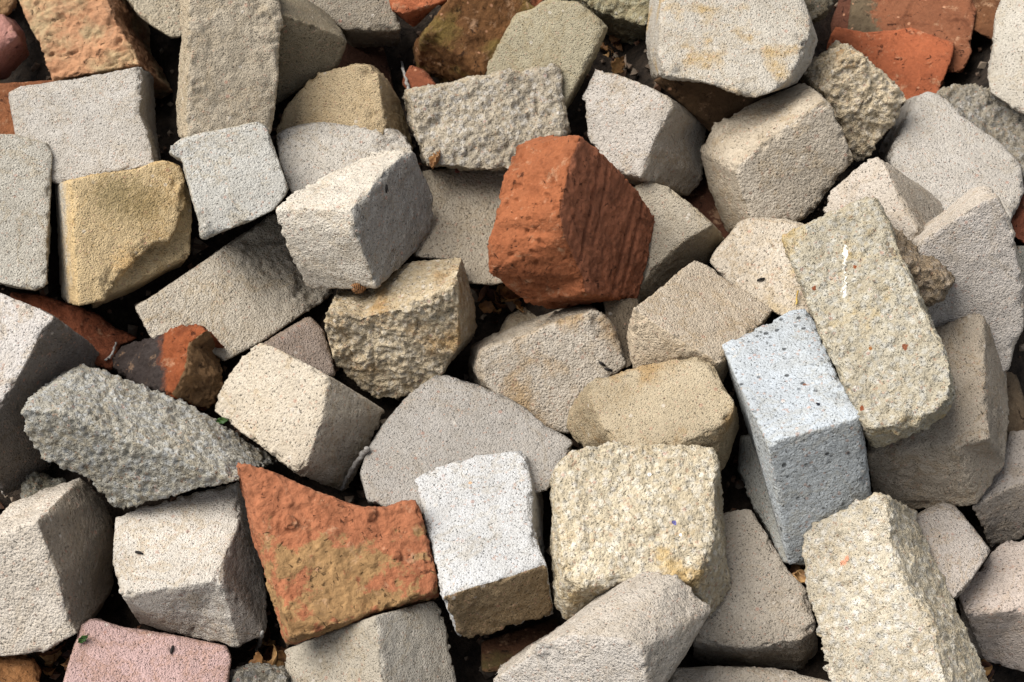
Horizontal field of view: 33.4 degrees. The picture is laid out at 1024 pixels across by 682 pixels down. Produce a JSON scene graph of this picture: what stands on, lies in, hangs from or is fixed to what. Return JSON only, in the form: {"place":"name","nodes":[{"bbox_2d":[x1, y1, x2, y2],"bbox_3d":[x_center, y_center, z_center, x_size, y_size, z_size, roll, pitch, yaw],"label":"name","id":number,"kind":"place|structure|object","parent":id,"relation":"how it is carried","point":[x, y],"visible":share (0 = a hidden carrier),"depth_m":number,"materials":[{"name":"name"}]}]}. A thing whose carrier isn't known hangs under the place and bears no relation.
{"place":"outdoors","nodes":[
{"label":"outdoors","id":0,"kind":"place"},
{"bbox_2d":[0,0,1023,681],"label":"ground","id":1,"kind":"structure","parent":0,"point":[116,610],"depth_m":2.15,"materials":[{"name":"soil"}]},
{"bbox_2d":[0,0,16,16],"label":"clay brick","id":2,"kind":"object","parent":1,"relation":"on","point":[7,7],"visible":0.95,"depth_m":2.24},
{"bbox_2d":[0,654,40,681],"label":"clay brick","id":3,"kind":"object","parent":1,"relation":"on","point":[20,668],"visible":0.9,"depth_m":1.87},
{"bbox_2d":[0,134,52,290],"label":"concrete block","id":4,"kind":"object","parent":1,"relation":"on","point":[25,193],"depth_m":2.08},
{"bbox_2d":[0,80,52,133],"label":"clay brick","id":5,"kind":"object","parent":1,"relation":"on","point":[6,124],"visible":0.2,"depth_m":2.17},
{"bbox_2d":[0,14,28,79],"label":"clay brick","id":6,"kind":"object","parent":5,"relation":"on","point":[14,52],"visible":1,"depth_m":2.22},
{"bbox_2d":[20,471,65,498],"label":"concrete block","id":7,"kind":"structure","parent":1,"relation":"on","point":[35,482],"depth_m":1.99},
{"bbox_2d":[41,667,55,675],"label":"dry leaf","id":8,"kind":"object","parent":1,"relation":"on","point":[47,671],"visible":1,"depth_m":1.92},
{"bbox_2d":[0,293,98,495],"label":"concrete block","id":9,"kind":"object","parent":1,"relation":"on","point":[39,347],"depth_m":1.95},
{"bbox_2d":[45,655,54,666],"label":"dry leaf","id":10,"kind":"object","parent":1,"relation":"on","point":[50,664],"visible":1,"depth_m":1.93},
{"bbox_2d":[39,646,61,662],"bbox_3d":[-0.520,0.353,1.927,0.023,0.015,0.019,34,58,25],"label":"dry leaf","id":11,"kind":"object","parent":1,"relation":"on","point":[47,658],"visible":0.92,"depth_m":1.93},
{"bbox_2d":[36,639,66,655],"bbox_3d":[-0.518,0.347,1.922,0.036,0.012,0.012,-18,52,-14],"label":"dry leaf","id":12,"kind":"object","parent":1,"relation":"on","point":[56,649],"visible":0.97,"depth_m":1.92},
{"bbox_2d":[0,478,113,655],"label":"concrete block","id":13,"kind":"object","parent":1,"relation":"on","point":[56,565],"depth_m":1.85,"materials":[{"name":"concrete"}]},
{"bbox_2d":[10,292,136,369],"bbox_3d":[-0.550,-0.015,2.108,0.166,0.079,0.126,23,50,-11],"label":"clay brick","id":14,"kind":"object","parent":1,"relation":"on","point":[100,334],"visible":0.62,"depth_m":2.08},
{"bbox_2d":[104,342,116,360],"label":"twig","id":15,"kind":"object","parent":14,"relation":"on","point":[110,355],"visible":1,"depth_m":2.06,"materials":[{"name":"wood"}]},
{"bbox_2d":[8,67,160,183],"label":"concrete block","id":16,"kind":"object","parent":1,"relation":"on","point":[93,124],"depth_m":2.13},
{"bbox_2d":[19,0,172,98],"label":"clay brick","id":17,"kind":"object","parent":1,"relation":"on","point":[77,39],"visible":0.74,"depth_m":2.19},
{"bbox_2d":[55,160,191,307],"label":"concrete block","id":18,"kind":"object","parent":1,"relation":"on","point":[123,233],"depth_m":2.07,"materials":[{"name":"concrete"}]},
{"bbox_2d":[63,618,230,681],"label":"concrete block","id":19,"kind":"object","parent":1,"relation":"on","point":[107,652],"depth_m":1.84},
{"bbox_2d":[78,635,87,642],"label":"green leaf","id":20,"kind":"object","parent":19,"relation":"on","point":[82,638],"visible":1,"depth_m":1.84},
{"bbox_2d":[20,364,276,509],"bbox_3d":[-0.420,0.107,1.941,0.277,0.127,0.135,7,30,5],"label":"concrete block","id":21,"kind":"object","parent":1,"relation":"on","point":[118,441],"depth_m":1.90,"materials":[{"name":"concrete"}]},
{"bbox_2d":[216,417,228,423],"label":"green leaf","id":22,"kind":"object","parent":21,"relation":"on","point":[222,420],"visible":1,"depth_m":1.99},
{"bbox_2d":[127,0,181,38],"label":"concrete block","id":23,"kind":"object","parent":1,"relation":"on","point":[162,16],"depth_m":2.20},
{"bbox_2d":[112,324,224,410],"bbox_3d":[-0.405,0.040,2.044,0.154,0.074,0.123,-29,48,19],"label":"clay brick","id":24,"kind":"object","parent":1,"relation":"on","point":[181,361],"visible":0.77,"depth_m":2.02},
{"bbox_2d":[113,481,267,646],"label":"concrete block","id":25,"kind":"object","parent":1,"relation":"on","point":[195,569],"depth_m":1.89,"materials":[{"name":"concrete"}]},
{"bbox_2d":[176,0,284,137],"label":"concrete block","id":26,"kind":"object","parent":1,"relation":"on","point":[228,69],"depth_m":2.08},
{"bbox_2d":[134,214,332,360],"bbox_3d":[-0.344,-0.063,2.158,0.191,0.101,0.294,37,57,2],"label":"concrete block","id":27,"kind":"object","parent":1,"relation":"on","point":[245,291],"depth_m":2.11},
{"bbox_2d":[169,121,287,239],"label":"concrete block","id":28,"kind":"object","parent":27,"relation":"on","point":[234,176],"depth_m":2.04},
{"bbox_2d":[232,630,263,668],"bbox_3d":[-0.289,0.347,1.940,0.035,0.106,0.071,19,53,15],"label":"twig","id":29,"kind":"object","parent":1,"relation":"on","point":[259,645],"visible":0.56,"depth_m":1.94,"materials":[{"name":"wood"}]},
{"bbox_2d":[229,662,290,681],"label":"concrete block","id":30,"kind":"object","parent":1,"relation":"on","point":[258,672],"depth_m":1.87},
{"bbox_2d":[249,651,262,662],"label":"dry leaf","id":31,"kind":"object","parent":30,"relation":"on","point":[258,657],"visible":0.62,"depth_m":1.91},
{"bbox_2d":[268,645,277,665],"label":"dry leaf","id":32,"kind":"object","parent":30,"relation":"on","point":[273,661],"visible":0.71,"depth_m":1.92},
{"bbox_2d":[256,638,275,645],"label":"dry leaf","id":33,"kind":"object","parent":1,"relation":"on","point":[271,642],"visible":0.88,"depth_m":1.96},
{"bbox_2d":[258,625,270,649],"bbox_3d":[-0.286,0.338,1.955,0.015,0.020,0.030,3,55,36],"label":"dry leaf","id":34,"kind":"object","parent":33,"relation":"on","point":[267,633],"visible":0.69,"depth_m":1.96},
{"bbox_2d":[262,644,274,660],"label":"dry leaf","id":35,"kind":"object","parent":1,"relation":"on","point":[266,656],"visible":0.31,"depth_m":1.96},
{"bbox_2d":[269,645,286,657],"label":"dry leaf","id":36,"kind":"object","parent":1,"relation":"on","point":[278,648],"visible":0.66,"depth_m":1.96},
{"bbox_2d":[276,660,284,666],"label":"dry leaf","id":37,"kind":"object","parent":1,"relation":"on","point":[279,662],"visible":0.41,"depth_m":1.95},
{"bbox_2d":[272,650,285,661],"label":"dry leaf","id":38,"kind":"object","parent":37,"relation":"on","point":[281,655],"visible":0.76,"depth_m":1.93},
{"bbox_2d":[264,316,334,376],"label":"concrete block","id":39,"kind":"object","parent":1,"relation":"on","point":[304,340],"depth_m":2.03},
{"bbox_2d":[215,343,384,490],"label":"concrete block","id":40,"kind":"object","parent":1,"relation":"on","point":[299,417],"depth_m":1.97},
{"bbox_2d":[340,446,369,490],"bbox_3d":[-0.184,0.148,1.992,0.041,0.073,0.009,-10,51,-8],"label":"twig","id":41,"kind":"object","parent":40,"relation":"on","point":[362,455],"visible":1,"depth_m":1.98,"materials":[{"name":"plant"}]},
{"bbox_2d":[275,0,346,105],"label":"concrete block","id":42,"kind":"object","parent":1,"relation":"on","point":[312,42],"depth_m":2.15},
{"bbox_2d":[276,122,412,193],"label":"concrete block","id":43,"kind":"object","parent":1,"relation":"on","point":[311,153],"depth_m":2.12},
{"bbox_2d":[276,63,413,151],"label":"concrete block","id":44,"kind":"object","parent":1,"relation":"on","point":[361,95],"depth_m":2.15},
{"bbox_2d":[276,150,432,288],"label":"concrete block","id":45,"kind":"object","parent":1,"relation":"on","point":[346,227],"depth_m":2.02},
{"bbox_2d":[337,43,393,88],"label":"clay brick","id":46,"kind":"object","parent":1,"relation":"on","point":[376,57],"visible":0.2,"depth_m":2.33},
{"bbox_2d":[308,0,400,47],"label":"concrete block","id":47,"kind":"object","parent":46,"relation":"on","point":[367,23],"depth_m":2.24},
{"bbox_2d":[284,601,455,681],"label":"concrete block","id":48,"kind":"object","parent":1,"relation":"on","point":[408,644],"depth_m":1.84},
{"bbox_2d":[236,462,439,644],"bbox_3d":[-0.193,0.205,1.878,0.196,0.066,0.226,-21,75,-17],"label":"clay brick","id":49,"kind":"object","parent":48,"relation":"on","point":[330,563],"visible":1,"depth_m":1.85,"materials":[{"name":"brick"}]},
{"bbox_2d":[324,258,476,398],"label":"concrete block","id":50,"kind":"object","parent":1,"relation":"on","point":[406,329],"depth_m":2.03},
{"bbox_2d":[350,283,365,293],"bbox_3d":[-0.182,-0.063,2.024,0.020,0.013,0.007,-10,17,-23],"label":"snail shell","id":51,"kind":"object","parent":50,"relation":"on","point":[356,287],"visible":1,"depth_m":2.02},
{"bbox_2d":[401,61,409,88],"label":"twig","id":52,"kind":"object","parent":1,"relation":"on","point":[407,84],"visible":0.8,"depth_m":2.19,"materials":[{"name":"wood"}]},
{"bbox_2d":[402,65,435,88],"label":"clay brick","id":53,"kind":"object","parent":1,"relation":"on","point":[417,76],"visible":0.53,"depth_m":2.19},
{"bbox_2d":[414,168,506,284],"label":"concrete block","id":54,"kind":"object","parent":1,"relation":"on","point":[465,205],"depth_m":2.13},
{"bbox_2d":[487,135,654,308],"bbox_3d":[0.070,-0.131,2.046,0.099,0.233,0.221,3,45,35],"label":"clay brick","id":55,"kind":"object","parent":54,"relation":"on","point":[574,223],"visible":1,"depth_m":1.99,"materials":[{"name":"brick"}]},
{"bbox_2d":[360,374,572,514],"bbox_3d":[-0.061,0.139,2.036,0.268,0.124,0.274,28,58,21],"label":"concrete block","id":56,"kind":"object","parent":1,"relation":"on","point":[434,422],"depth_m":1.98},
{"bbox_2d":[415,451,552,638],"bbox_3d":[-0.020,0.220,1.922,0.152,0.117,0.208,-9,51,-8],"label":"concrete block","id":57,"kind":"object","parent":56,"relation":"on","point":[483,517],"depth_m":1.87,"materials":[{"name":"concrete"}]},
{"bbox_2d":[413,0,534,82],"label":"clay brick","id":58,"kind":"object","parent":1,"relation":"on","point":[456,40],"visible":0.68,"depth_m":2.20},
{"bbox_2d":[389,0,446,26],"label":"clay brick","id":59,"kind":"object","parent":58,"relation":"on","point":[412,13],"visible":0.88,"depth_m":2.21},
{"bbox_2d":[477,285,488,301],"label":"dry leaf","id":60,"kind":"object","parent":1,"relation":"on","point":[483,291],"visible":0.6,"depth_m":2.14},
{"bbox_2d":[402,63,570,171],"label":"concrete block","id":61,"kind":"object","parent":1,"relation":"on","point":[492,121],"depth_m":2.13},
{"bbox_2d":[428,149,440,168],"bbox_3d":[-0.094,-0.225,2.105,0.014,0.012,0.028,0,46,37],"label":"dry leaf","id":62,"kind":"object","parent":61,"relation":"on","point":[434,159],"visible":1,"depth_m":2.11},
{"bbox_2d":[478,300,494,312],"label":"dry leaf","id":63,"kind":"object","parent":1,"relation":"on","point":[485,306],"visible":1,"depth_m":2.15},
{"bbox_2d":[486,288,499,302],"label":"dry leaf","id":64,"kind":"object","parent":1,"relation":"on","point":[490,294],"visible":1,"depth_m":2.15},
{"bbox_2d":[494,284,504,301],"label":"dry leaf","id":65,"kind":"object","parent":64,"relation":"on","point":[500,286],"visible":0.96,"depth_m":2.15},
{"bbox_2d":[494,300,508,308],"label":"dry leaf","id":66,"kind":"object","parent":1,"relation":"on","point":[500,304],"visible":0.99,"depth_m":2.15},
{"bbox_2d":[0,0,1023,681],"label":"grit","id":67,"kind":"object","parent":1,"relation":"on","point":[196,246],"visible":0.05,"depth_m":2.15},
{"bbox_2d":[505,292,519,301],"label":"dry leaf","id":68,"kind":"object","parent":1,"relation":"on","point":[516,295],"visible":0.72,"depth_m":2.14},
{"bbox_2d":[500,286,515,301],"bbox_3d":[-0.004,-0.060,2.135,0.021,0.017,0.019,-33,57,-25],"label":"dry leaf","id":69,"kind":"object","parent":68,"relation":"on","point":[504,290],"visible":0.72,"depth_m":2.14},
{"bbox_2d":[499,307,537,332],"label":"concrete block","id":70,"kind":"object","parent":1,"relation":"on","point":[514,318],"depth_m":2.13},
{"bbox_2d":[513,300,523,312],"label":"dry leaf","id":71,"kind":"object","parent":70,"relation":"on","point":[517,303],"visible":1,"depth_m":2.14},
{"bbox_2d":[481,618,557,672],"bbox_3d":[0.012,0.351,1.971,0.096,0.084,0.143,-1,40,-1],"label":"clay brick","id":72,"kind":"object","parent":1,"relation":"on","point":[497,652],"visible":0.57,"depth_m":1.92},
{"bbox_2d":[493,571,710,681],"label":"concrete block","id":73,"kind":"object","parent":72,"relation":"on","point":[646,626],"depth_m":1.74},
{"bbox_2d":[529,0,543,6],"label":"clay brick","id":74,"kind":"object","parent":1,"relation":"on","point":[535,3],"visible":0.06,"depth_m":2.24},
{"bbox_2d":[485,0,607,108],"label":"concrete block","id":75,"kind":"object","parent":1,"relation":"on","point":[567,37],"depth_m":2.17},
{"bbox_2d":[468,304,625,433],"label":"concrete block","id":76,"kind":"object","parent":1,"relation":"on","point":[544,369],"depth_m":2.02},
{"bbox_2d":[600,42,607,51],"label":"dry leaf","id":77,"kind":"object","parent":1,"relation":"on","point":[603,47],"visible":0.55,"depth_m":2.34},
{"bbox_2d":[570,0,649,44],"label":"concrete block","id":78,"kind":"object","parent":1,"relation":"on","point":[626,21],"depth_m":2.29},
{"bbox_2d":[609,35,622,50],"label":"dry leaf","id":79,"kind":"object","parent":1,"relation":"on","point":[612,39],"visible":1,"depth_m":2.37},
{"bbox_2d":[611,56,624,73],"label":"dry leaf","id":80,"kind":"object","parent":1,"relation":"on","point":[617,65],"visible":0.94,"depth_m":2.29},
{"bbox_2d":[603,298,638,367],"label":"concrete block","id":81,"kind":"object","parent":1,"relation":"on","point":[618,313],"depth_m":2.06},
{"bbox_2d":[582,69,705,195],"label":"concrete block","id":82,"kind":"object","parent":1,"relation":"on","point":[639,133],"depth_m":2.14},
{"bbox_2d":[566,357,738,472],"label":"concrete block","id":83,"kind":"object","parent":1,"relation":"on","point":[676,402],"depth_m":1.91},
{"bbox_2d":[634,181,724,303],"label":"concrete block","id":84,"kind":"object","parent":1,"relation":"on","point":[685,233],"depth_m":2.12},
{"bbox_2d":[627,261,772,383],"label":"concrete block","id":85,"kind":"object","parent":1,"relation":"on","point":[702,311],"depth_m":1.97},
{"bbox_2d":[681,177,729,240],"bbox_3d":[0.262,-0.174,2.276,0.083,0.091,0.177,-11,51,-9],"label":"clay brick","id":86,"kind":"object","parent":1,"relation":"on","point":[700,198],"visible":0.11,"depth_m":2.23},
{"bbox_2d":[700,83,852,232],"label":"concrete block","id":87,"kind":"object","parent":86,"relation":"on","point":[786,153],"depth_m":2.09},
{"bbox_2d":[654,77,769,131],"bbox_3d":[0.259,-0.311,2.217,0.159,0.134,0.083,0,38,0],"label":"clay brick","id":88,"kind":"object","parent":1,"relation":"on","point":[706,106],"visible":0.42,"depth_m":2.17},
{"bbox_2d":[646,0,817,97],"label":"concrete block","id":89,"kind":"object","parent":88,"relation":"on","point":[751,48],"depth_m":2.10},
{"bbox_2d":[668,665,830,681],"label":"concrete block","id":90,"kind":"object","parent":1,"relation":"on","point":[733,673],"depth_m":1.84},
{"bbox_2d":[693,509,817,669],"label":"concrete block","id":91,"kind":"object","parent":1,"relation":"on","point":[762,616],"depth_m":1.88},
{"bbox_2d":[549,441,730,619],"bbox_3d":[0.142,0.208,1.877,0.202,0.101,0.178,-1,60,0],"label":"concrete block","id":92,"kind":"object","parent":91,"relation":"on","point":[621,512],"depth_m":1.84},
{"bbox_2d":[791,564,800,571],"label":"dry leaf","id":93,"kind":"object","parent":91,"relation":"on","point":[794,567],"visible":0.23,"depth_m":1.92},
{"bbox_2d":[793,571,804,583],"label":"dry leaf","id":94,"kind":"object","parent":91,"relation":"on","point":[796,575],"visible":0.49,"depth_m":1.89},
{"bbox_2d":[792,569,805,582],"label":"dry leaf","id":95,"kind":"object","parent":94,"relation":"on","point":[801,577],"visible":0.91,"depth_m":1.89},
{"bbox_2d":[710,217,811,316],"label":"concrete block","id":96,"kind":"object","parent":1,"relation":"on","point":[747,253],"depth_m":2.06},
{"bbox_2d":[737,433,804,564],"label":"concrete block","id":97,"kind":"object","parent":1,"relation":"on","point":[750,472],"depth_m":1.96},
{"bbox_2d":[722,309,871,563],"bbox_3d":[0.319,0.101,1.923,0.202,0.175,0.240,-31,37,-24],"label":"concrete block","id":98,"kind":"object","parent":1,"relation":"on","point":[799,411],"depth_m":1.84,"materials":[{"name":"concrete"}]},
{"bbox_2d":[781,196,954,447],"bbox_3d":[0.392,-0.038,1.878,0.240,0.097,0.294,-47,62,-7],"label":"concrete block","id":99,"kind":"object","parent":98,"relation":"on","point":[882,343],"depth_m":1.83,"materials":[{"name":"concrete"}]},
{"bbox_2d":[804,0,836,23],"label":"concrete block","id":100,"kind":"object","parent":1,"relation":"on","point":[819,10],"depth_m":2.23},
{"bbox_2d":[831,0,850,31],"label":"clay brick","id":101,"kind":"object","parent":1,"relation":"on","point":[840,17],"visible":0.21,"depth_m":2.47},
{"bbox_2d":[800,40,905,161],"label":"concrete block","id":102,"kind":"object","parent":1,"relation":"on","point":[861,94],"depth_m":2.14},
{"bbox_2d":[823,157,942,240],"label":"concrete block","id":103,"kind":"object","parent":1,"relation":"on","point":[912,208],"depth_m":2.03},
{"bbox_2d":[848,0,976,72],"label":"clay brick","id":104,"kind":"object","parent":1,"relation":"on","point":[952,21],"visible":0.6,"depth_m":2.40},
{"bbox_2d":[826,27,953,99],"bbox_3d":[0.540,-0.406,2.417,0.172,0.078,0.248,-31,55,-1],"label":"clay brick","id":105,"kind":"object","parent":104,"relation":"on","point":[911,62],"visible":0.61,"depth_m":2.36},
{"bbox_2d":[867,313,1008,509],"bbox_3d":[0.477,0.091,1.927,0.198,0.096,0.184,-22,49,13],"label":"concrete block","id":106,"kind":"object","parent":1,"relation":"on","point":[955,455],"depth_m":1.89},
{"bbox_2d":[878,92,1023,220],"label":"concrete block","id":107,"kind":"object","parent":1,"relation":"on","point":[942,151],"depth_m":2.14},
{"bbox_2d":[916,501,990,597],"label":"concrete block","id":108,"kind":"object","parent":1,"relation":"on","point":[960,550],"depth_m":1.87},
{"bbox_2d":[912,185,1023,371],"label":"concrete block","id":109,"kind":"object","parent":1,"relation":"on","point":[967,239],"depth_m":1.92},
{"bbox_2d":[886,225,955,306],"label":"concrete block","id":110,"kind":"object","parent":109,"relation":"on","point":[934,278],"depth_m":1.87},
{"bbox_2d":[936,83,1023,182],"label":"concrete block","id":111,"kind":"object","parent":1,"relation":"on","point":[985,110],"depth_m":2.18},
{"bbox_2d":[987,0,1023,113],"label":"concrete block","id":112,"kind":"object","parent":111,"relation":"on","point":[1005,77],"depth_m":2.17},
{"bbox_2d":[972,0,1000,39],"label":"clay brick","id":113,"kind":"object","parent":1,"relation":"on","point":[985,18],"visible":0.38,"depth_m":2.39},
{"bbox_2d":[981,661,994,679],"bbox_3d":[0.527,0.371,1.911,0.026,0.018,0.024,-4,81,10],"label":"dry leaf","id":114,"kind":"object","parent":1,"relation":"on","point":[984,664],"visible":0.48,"depth_m":1.91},
{"bbox_2d":[984,666,992,675],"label":"dry leaf","id":115,"kind":"object","parent":1,"relation":"on","point":[988,670],"visible":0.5,"depth_m":1.91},
{"bbox_2d":[958,540,1023,671],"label":"concrete block","id":116,"kind":"object","parent":1,"relation":"on","point":[991,601],"depth_m":1.88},
{"bbox_2d":[972,430,1023,548],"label":"concrete block","id":117,"kind":"object","parent":1,"relation":"on","point":[998,507],"depth_m":1.94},
{"bbox_2d":[1006,371,1023,435],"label":"clay brick","id":118,"kind":"object","parent":1,"relation":"on","point":[1015,406],"visible":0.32,"depth_m":2.00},
{"bbox_2d":[1011,194,1023,244],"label":"clay brick","id":119,"kind":"object","parent":1,"relation":"on","point":[1017,221],"visible":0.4,"depth_m":2.10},
{"bbox_2d":[1017,246,1023,278],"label":"concrete block","id":120,"kind":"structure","parent":1,"relation":"on","point":[1020,252],"depth_m":2.08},
{"label":"dry leaf","id":121,"kind":"object","parent":1,"relation":"on","visible":0},
{"bbox_2d":[62,650,71,658],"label":"dry leaf","id":122,"kind":"object","parent":121,"relation":"on","point":[67,654],"visible":0.36,"depth_m":1.90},
{"bbox_2d":[801,492,987,681],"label":"concrete block","id":123,"kind":"object","parent":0,"point":[882,602],"depth_m":1.79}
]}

